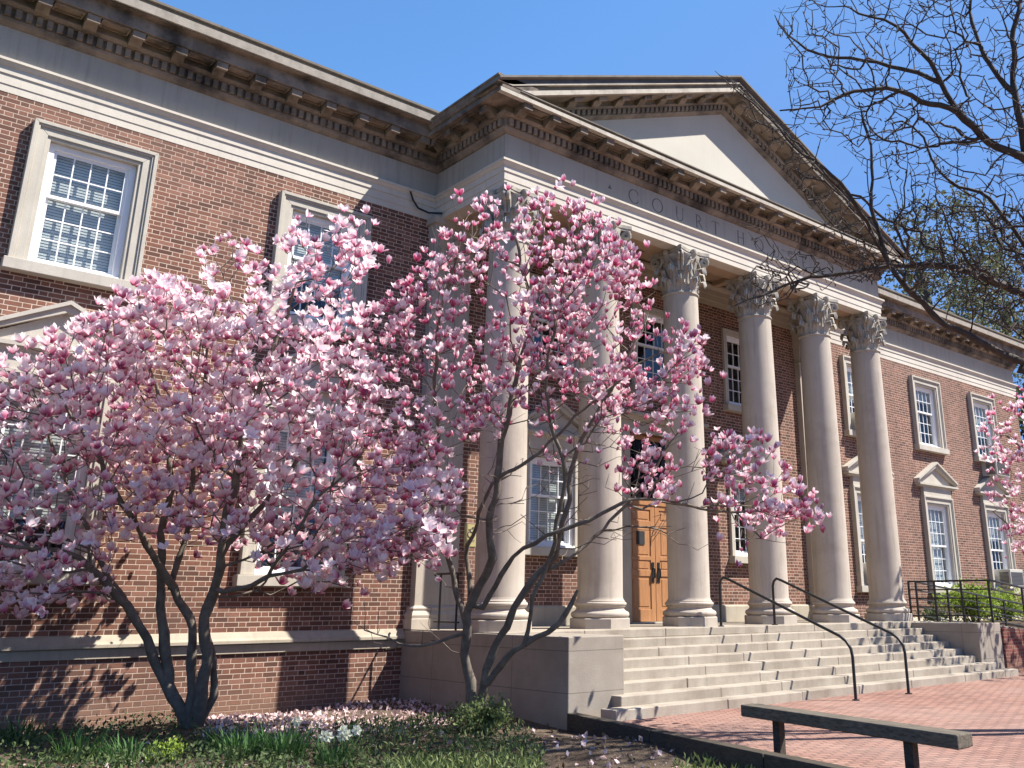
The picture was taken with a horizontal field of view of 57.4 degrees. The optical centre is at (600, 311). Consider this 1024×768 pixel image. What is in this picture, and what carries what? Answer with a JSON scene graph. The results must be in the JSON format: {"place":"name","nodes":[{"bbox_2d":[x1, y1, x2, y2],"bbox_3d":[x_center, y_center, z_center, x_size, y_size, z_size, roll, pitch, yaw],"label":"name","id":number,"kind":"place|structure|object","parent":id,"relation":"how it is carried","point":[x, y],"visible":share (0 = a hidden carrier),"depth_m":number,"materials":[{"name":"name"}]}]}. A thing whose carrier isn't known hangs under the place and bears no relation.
{"place":"outdoors","nodes":[
{"label":"outdoors","id":0,"kind":"place"},
{"bbox_2d":[158,0,1023,439],"label":"sky","id":1,"kind":"structure","parent":0,"point":[432,54],"materials":[{"name":"blue"}]},
{"bbox_2d":[621,672,1023,767],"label":"brick plaza","id":2,"kind":"structure","parent":0,"point":[988,714],"depth_m":11.72,"materials":[{"name":"red brick"}]},
{"bbox_2d":[741,703,972,767],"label":"low timber barrier rail","id":3,"kind":"object","parent":2,"relation":"on","point":[911,736],"visible":0.98,"depth_m":8.45,"materials":[{"name":"grey wood"}]},
{"bbox_2d":[974,385,1023,558],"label":"magnolia tree","id":4,"kind":"object","parent":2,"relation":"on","point":[1018,476],"visible":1,"depth_m":20.98,"materials":[{"name":"pink plant"}]},
{"label":"ground","id":5,"kind":"structure","parent":0,"visible":0},
{"bbox_2d":[0,699,711,767],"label":"flower bed","id":6,"kind":"object","parent":5,"relation":"on","point":[643,755],"visible":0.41,"depth_m":10.55,"materials":[{"name":"green plant"}]},
{"bbox_2d":[0,709,48,744],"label":"leaf tuft","id":7,"kind":"object","parent":6,"relation":"on","point":[30,726],"visible":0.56,"depth_m":10.86,"materials":[{"name":"green plant"}]},
{"bbox_2d":[47,716,121,763],"bbox_3d":[-5.329,4.414,9.609,0.807,0.427,0.827,0,-17,0],"label":"leaf tuft","id":8,"kind":"object","parent":6,"relation":"on","point":[79,743],"visible":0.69,"depth_m":9.47,"materials":[{"name":"green plant"}]},
{"bbox_2d":[95,733,166,766],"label":"leaf tuft","id":9,"kind":"object","parent":6,"relation":"on","point":[130,745],"visible":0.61,"depth_m":9.19,"materials":[{"name":"green plant"}]},
{"bbox_2d":[145,734,187,762],"bbox_3d":[-4.388,4.415,9.334,0.418,0.294,0.467,15,-23,-40],"label":"lime plant","id":10,"kind":"object","parent":6,"relation":"on","point":[175,745],"visible":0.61,"depth_m":9.34,"materials":[{"name":"green plant"}]},
{"bbox_2d":[188,719,255,755],"bbox_3d":[-4.215,4.681,10.256,0.857,0.416,0.758,15,-23,-40],"label":"leaf tuft","id":11,"kind":"object","parent":6,"relation":"on","point":[213,736],"visible":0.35,"depth_m":10.27,"materials":[{"name":"green plant"}]},
{"bbox_2d":[0,204,474,727],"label":"magnolia tree","id":12,"kind":"object","parent":6,"relation":"on","point":[245,425],"visible":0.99,"depth_m":11.25,"materials":[{"name":"pink plant"}]},
{"bbox_2d":[198,717,287,760],"bbox_3d":[-3.692,4.394,9.569,0.927,0.414,0.941,15,-23,-40],"label":"leaf tuft","id":13,"kind":"object","parent":6,"relation":"on","point":[246,738],"visible":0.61,"depth_m":9.47,"materials":[{"name":"green plant"}]},
{"bbox_2d":[0,709,548,767],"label":"ground cover","id":14,"kind":"object","parent":6,"relation":"on","point":[262,760],"visible":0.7,"depth_m":9.45,"materials":[{"name":"green plant"}]},
{"bbox_2d":[249,715,331,760],"bbox_3d":[-3.249,4.406,9.595,0.939,0.428,0.924,15,-23,-40],"label":"leaf tuft","id":15,"kind":"object","parent":6,"relation":"on","point":[281,742],"visible":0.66,"depth_m":9.52,"materials":[{"name":"green plant"}]},
{"bbox_2d":[292,717,314,743],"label":"daffodil clump","id":16,"kind":"object","parent":6,"relation":"on","point":[295,721],"visible":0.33,"depth_m":10.30,"materials":[{"name":"green plant"}]},
{"bbox_2d":[305,725,365,767],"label":"daffodil clump","id":17,"kind":"object","parent":6,"relation":"on","point":[344,734],"visible":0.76,"depth_m":9.43,"materials":[{"name":"green plant"}]},
{"bbox_2d":[0,710,692,767],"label":"leaf litter","id":18,"kind":"object","parent":6,"relation":"on","point":[626,738],"visible":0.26,"depth_m":10.40,"materials":[{"name":"brown plant"}]},
{"bbox_2d":[14,697,687,767],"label":"fallen petals","id":19,"kind":"object","parent":6,"relation":"on","point":[246,717],"visible":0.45,"depth_m":12.45,"materials":[{"name":"plant"}]},
{"bbox_2d":[440,690,513,733],"bbox_3d":[-1.526,4.947,11.468,0.930,0.533,0.857,3,-18,-11],"label":"green shrub","id":20,"kind":"object","parent":6,"relation":"on","point":[493,716],"visible":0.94,"depth_m":11.37,"materials":[{"name":"green plant"}]},
{"bbox_2d":[336,710,754,767],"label":"grass patch","id":21,"kind":"object","parent":6,"relation":"on","point":[477,760],"visible":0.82,"depth_m":9.81,"materials":[{"name":"green plant"}]},
{"bbox_2d":[351,174,833,721],"bbox_3d":[-0.167,1.684,11.995,6.656,7.259,3.442,0,-17,0],"label":"magnolia tree","id":22,"kind":"object","parent":6,"relation":"on","point":[623,274],"visible":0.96,"depth_m":12.01,"materials":[{"name":"pink plant"}]},
{"bbox_2d":[0,0,1023,733],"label":"courthouse","id":23,"kind":"structure","parent":5,"relation":"on","point":[138,136],"depth_m":16.87,"materials":[{"name":"brick"}]},
{"bbox_2d":[0,301,149,584],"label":"window","id":24,"kind":"structure","parent":23,"relation":"in","point":[59,313],"depth_m":12.77,"materials":[{"name":"stone"}]},
{"bbox_2d":[0,118,158,292],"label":"window","id":25,"kind":"structure","parent":23,"relation":"in","point":[82,212],"depth_m":13.78,"materials":[{"name":"glass"}]},
{"bbox_2d":[232,352,366,586],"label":"window","id":26,"kind":"structure","parent":23,"relation":"in","point":[247,573],"depth_m":15.06,"materials":[{"name":"stone"}]},
{"bbox_2d":[263,190,372,338],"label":"window","id":27,"kind":"structure","parent":23,"relation":"in","point":[290,204],"depth_m":16.20,"materials":[{"name":"stone"}]},
{"bbox_2d":[409,191,442,213],"bbox_3d":[-3.327,-2.049,17.638,0.668,0.358,0.131,8,-19,-25],"label":"cable","id":28,"kind":"object","parent":23,"relation":"attached to","point":[416,205],"visible":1,"depth_m":17.60,"materials":[{"name":"black metal"}]},
{"bbox_2d":[463,524,475,546],"bbox_3d":[-2.362,4.063,16.845,0.265,0.395,0.036,15,-23,-40],"label":"sign","id":29,"kind":"object","parent":23,"relation":"attached to","point":[468,529],"visible":0.79,"depth_m":16.84,"materials":[{"name":"gold metal"}]},
{"bbox_2d":[525,399,578,556],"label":"portico window","id":30,"kind":"structure","parent":23,"relation":"in","point":[541,510],"depth_m":18.44,"materials":[{"name":"glass"}]},
{"bbox_2d":[529,272,579,381],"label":"portico window","id":31,"kind":"structure","parent":23,"relation":"in","point":[569,323],"depth_m":19.56,"materials":[{"name":"wood"}]},
{"bbox_2d":[631,504,655,621],"bbox_3d":[0.865,5.326,19.719,0.852,2.403,0.149,15,-23,-40],"label":"door leaf","id":32,"kind":"structure","parent":23,"relation":"in","point":[643,572],"depth_m":19.75,"materials":[{"name":"brown wood"}]},
{"bbox_2d":[630,302,663,397],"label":"portico window","id":33,"kind":"structure","parent":23,"relation":"in","point":[644,348],"depth_m":21.80,"materials":[{"name":"glass"}]},
{"bbox_2d":[654,506,667,620],"bbox_3d":[1.507,5.498,20.271,0.852,2.403,0.149,15,-23,-40],"label":"door leaf","id":34,"kind":"structure","parent":23,"relation":"in","point":[660,540],"depth_m":20.11,"materials":[{"name":"brown wood"}]},
{"bbox_2d":[721,328,741,413],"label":"portico window","id":35,"kind":"structure","parent":23,"relation":"in","point":[730,338],"depth_m":23.21,"materials":[{"name":"glass"}]},
{"bbox_2d":[719,436,747,563],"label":"portico window","id":36,"kind":"structure","parent":23,"relation":"in","point":[735,532],"depth_m":22.04,"materials":[{"name":"wood"}]},
{"bbox_2d":[839,354,855,437],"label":"window","id":37,"kind":"structure","parent":23,"relation":"in","point":[844,360],"depth_m":26.13,"materials":[{"name":"stone"}]},
{"bbox_2d":[850,412,855,429],"bbox_3d":[7.487,3.154,26.248,0.982,0.500,0.582,15,-23,-40],"label":"air conditioner","id":38,"kind":"object","parent":23,"relation":"attached to","point":[853,426],"depth_m":26.01,"materials":[{"name":"beige metal"}]},
{"bbox_2d":[863,563,867,584],"bbox_3d":[7.436,7.095,25.081,0.982,0.560,0.412,15,-23,-40],"label":"air conditioner","id":39,"kind":"object","parent":23,"relation":"attached to","point":[865,574],"depth_m":24.78,"materials":[{"name":"beige metal"}]},
{"bbox_2d":[842,455,893,591],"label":"window","id":40,"kind":"structure","parent":23,"relation":"in","point":[851,468],"depth_m":25.12,"materials":[{"name":"stone"}]},
{"bbox_2d":[908,375,949,454],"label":"window","id":41,"kind":"structure","parent":23,"relation":"in","point":[920,388],"depth_m":29.17,"materials":[{"name":"stone"}]},
{"bbox_2d":[913,462,964,592],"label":"window","id":42,"kind":"structure","parent":23,"relation":"in","point":[935,484],"depth_m":28.04,"materials":[{"name":"stone"}]},
{"bbox_2d":[967,392,1000,462],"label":"window","id":43,"kind":"structure","parent":23,"relation":"in","point":[977,403],"depth_m":31.48,"materials":[{"name":"stone"}]},
{"bbox_2d":[981,460,1009,477],"bbox_3d":[13.025,5.240,30.763,0.912,0.500,0.662,15,-23,-40],"label":"air conditioner","id":44,"kind":"object","parent":23,"relation":"attached to","point":[986,465],"visible":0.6,"depth_m":30.45,"materials":[{"name":"grey metal"}]},
{"bbox_2d":[974,476,1020,593],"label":"window","id":45,"kind":"structure","parent":23,"relation":"in","point":[993,537],"depth_m":30.42,"materials":[{"name":"stone"}]},
{"bbox_2d":[994,569,1023,586],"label":"air conditioner","id":46,"kind":"object","parent":23,"relation":"attached to","point":[1013,576],"visible":0.84,"depth_m":29.45,"materials":[{"name":"white metal"}]},
{"bbox_2d":[399,620,1018,729],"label":"entrance steps","id":47,"kind":"structure","parent":5,"relation":"on","point":[632,672],"depth_m":14.88,"materials":[{"name":"stone"}]},
{"bbox_2d":[433,572,461,629],"bbox_3d":[-2.526,4.754,15.204,0.040,0.917,0.772,15,-23,-40],"label":"portico railing","id":48,"kind":"object","parent":47,"relation":"on","point":[439,608],"visible":0.76,"depth_m":15.23,"materials":[{"name":"black metal"}]},
{"bbox_2d":[718,576,859,700],"bbox_3d":[3.114,5.521,15.919,0.120,1.945,2.860,15,-23,-40],"label":"stair handrail","id":49,"kind":"object","parent":47,"relation":"on","point":[802,617],"visible":1,"depth_m":15.75,"materials":[{"name":"black metal"}]},
{"bbox_2d":[771,577,911,693],"bbox_3d":[4.280,5.833,16.922,0.120,1.945,2.860,15,-23,-40],"label":"stair handrail","id":50,"kind":"object","parent":47,"relation":"on","point":[857,617],"visible":0.97,"depth_m":16.76,"materials":[{"name":"black metal"}]},
{"bbox_2d":[567,712,851,767],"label":"timber edging","id":51,"kind":"object","parent":5,"relation":"on","point":[727,754],"visible":0.62,"depth_m":9.84,"materials":[{"name":"black wood"}]},
{"bbox_2d":[715,0,1023,373],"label":"bare tree","id":52,"kind":"object","parent":5,"relation":"on","point":[970,269],"visible":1,"depth_m":12.16,"materials":[{"name":"brown plant"}]},
{"bbox_2d":[877,179,1023,434],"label":"budding tree","id":53,"kind":"object","parent":5,"relation":"on","point":[924,294],"visible":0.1,"depth_m":45.38,"materials":[{"name":"green plant"}]},
{"bbox_2d":[912,209,1023,441],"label":"budding tree","id":54,"kind":"object","parent":5,"relation":"on","point":[1016,365],"visible":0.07,"depth_m":53.31,"materials":[{"name":"green plant"}]},
{"bbox_2d":[946,619,1023,628],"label":"planting terrace","id":55,"kind":"structure","parent":5,"relation":"on","point":[1014,626],"depth_m":25.32,"materials":[{"name":"soil"}]},
{"bbox_2d":[914,602,960,621],"bbox_3d":[8.960,8.055,24.703,1.250,0.667,1.161,15,-23,-40],"label":"brown bush","id":56,"kind":"object","parent":55,"relation":"on","point":[929,612],"visible":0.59,"depth_m":24.58,"materials":[{"name":"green plant"}]},
{"bbox_2d":[932,575,1008,621],"bbox_3d":[10.244,8.031,25.774,2.022,1.410,2.023,-4,-18,11],"label":"yellow green bush","id":57,"kind":"object","parent":55,"relation":"on","point":[967,603],"visible":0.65,"depth_m":25.62,"materials":[{"name":"green plant"}]},
{"bbox_2d":[987,583,1023,620],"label":"yellow green bush","id":58,"kind":"object","parent":55,"relation":"on","point":[1009,597],"visible":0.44,"depth_m":26.79,"materials":[{"name":"green plant"}]},
{"bbox_2d":[1000,627,1023,671],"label":"retaining wall","id":59,"kind":"structure","parent":5,"relation":"on","point":[1013,644],"depth_m":20.48,"materials":[{"name":"brick"}]},
{"bbox_2d":[1016,385,1023,447],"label":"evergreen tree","id":60,"kind":"object","parent":5,"relation":"on","point":[1022,411],"visible":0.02,"depth_m":40.17,"materials":[{"name":"green plant"}]},
{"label":"ramp","id":61,"kind":"structure","parent":0,"visible":0},
{"bbox_2d":[907,579,1023,625],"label":"ramp railing","id":62,"kind":"object","parent":61,"relation":"on","point":[963,607],"visible":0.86,"depth_m":21.53,"materials":[{"name":"black metal"}]}
]}

